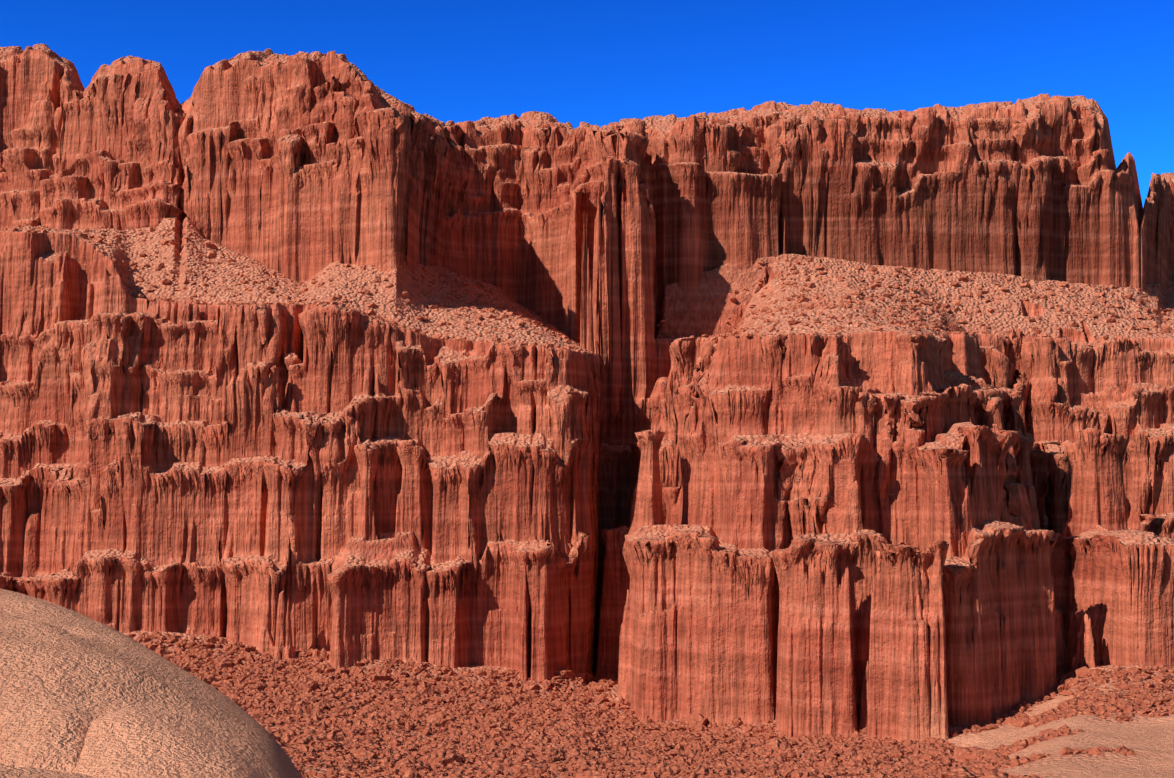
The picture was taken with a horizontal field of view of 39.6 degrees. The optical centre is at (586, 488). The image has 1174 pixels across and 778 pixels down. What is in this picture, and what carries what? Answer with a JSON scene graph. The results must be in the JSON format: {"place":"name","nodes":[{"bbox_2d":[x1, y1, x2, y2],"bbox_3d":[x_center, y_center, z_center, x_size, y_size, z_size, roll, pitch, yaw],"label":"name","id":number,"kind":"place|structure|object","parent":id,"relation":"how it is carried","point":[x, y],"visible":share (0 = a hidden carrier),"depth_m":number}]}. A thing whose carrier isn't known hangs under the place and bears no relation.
{"place":"outdoors","nodes":[
{"label":"outdoors","id":0,"kind":"place"},
{"bbox_2d":[0,44,1173,777],"bbox_3d":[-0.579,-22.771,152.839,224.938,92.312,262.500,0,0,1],"label":"cliff","id":1,"kind":"structure","parent":0,"point":[890,530],"depth_m":184.07},
{"bbox_2d":[5,219,1173,352],"bbox_3d":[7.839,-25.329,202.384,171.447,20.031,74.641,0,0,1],"label":"debris","id":2,"kind":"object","parent":1,"relation":"on","point":[822,303],"depth_m":203.94},
{"bbox_2d":[127,631,1173,777],"bbox_3d":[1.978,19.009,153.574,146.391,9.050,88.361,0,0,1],"label":"rubble","id":3,"kind":"object","parent":1,"relation":"on","point":[371,719],"visible":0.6,"depth_m":144.26},
{"bbox_2d":[190,644,1127,777],"bbox_3d":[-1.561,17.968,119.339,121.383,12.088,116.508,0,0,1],"label":"boulders","id":4,"kind":"object","parent":1,"relation":"on","point":[444,756],"visible":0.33,"depth_m":128.70},
{"bbox_2d":[267,730,1136,777],"bbox_3d":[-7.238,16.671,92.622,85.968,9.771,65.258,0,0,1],"label":"rubble","id":5,"kind":"object","parent":1,"relation":"on","point":[305,756],"visible":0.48,"depth_m":108.70},
{"bbox_2d":[0,0,1173,206],"label":"sky","id":6,"kind":"structure","parent":0,"point":[601,63]}
]}

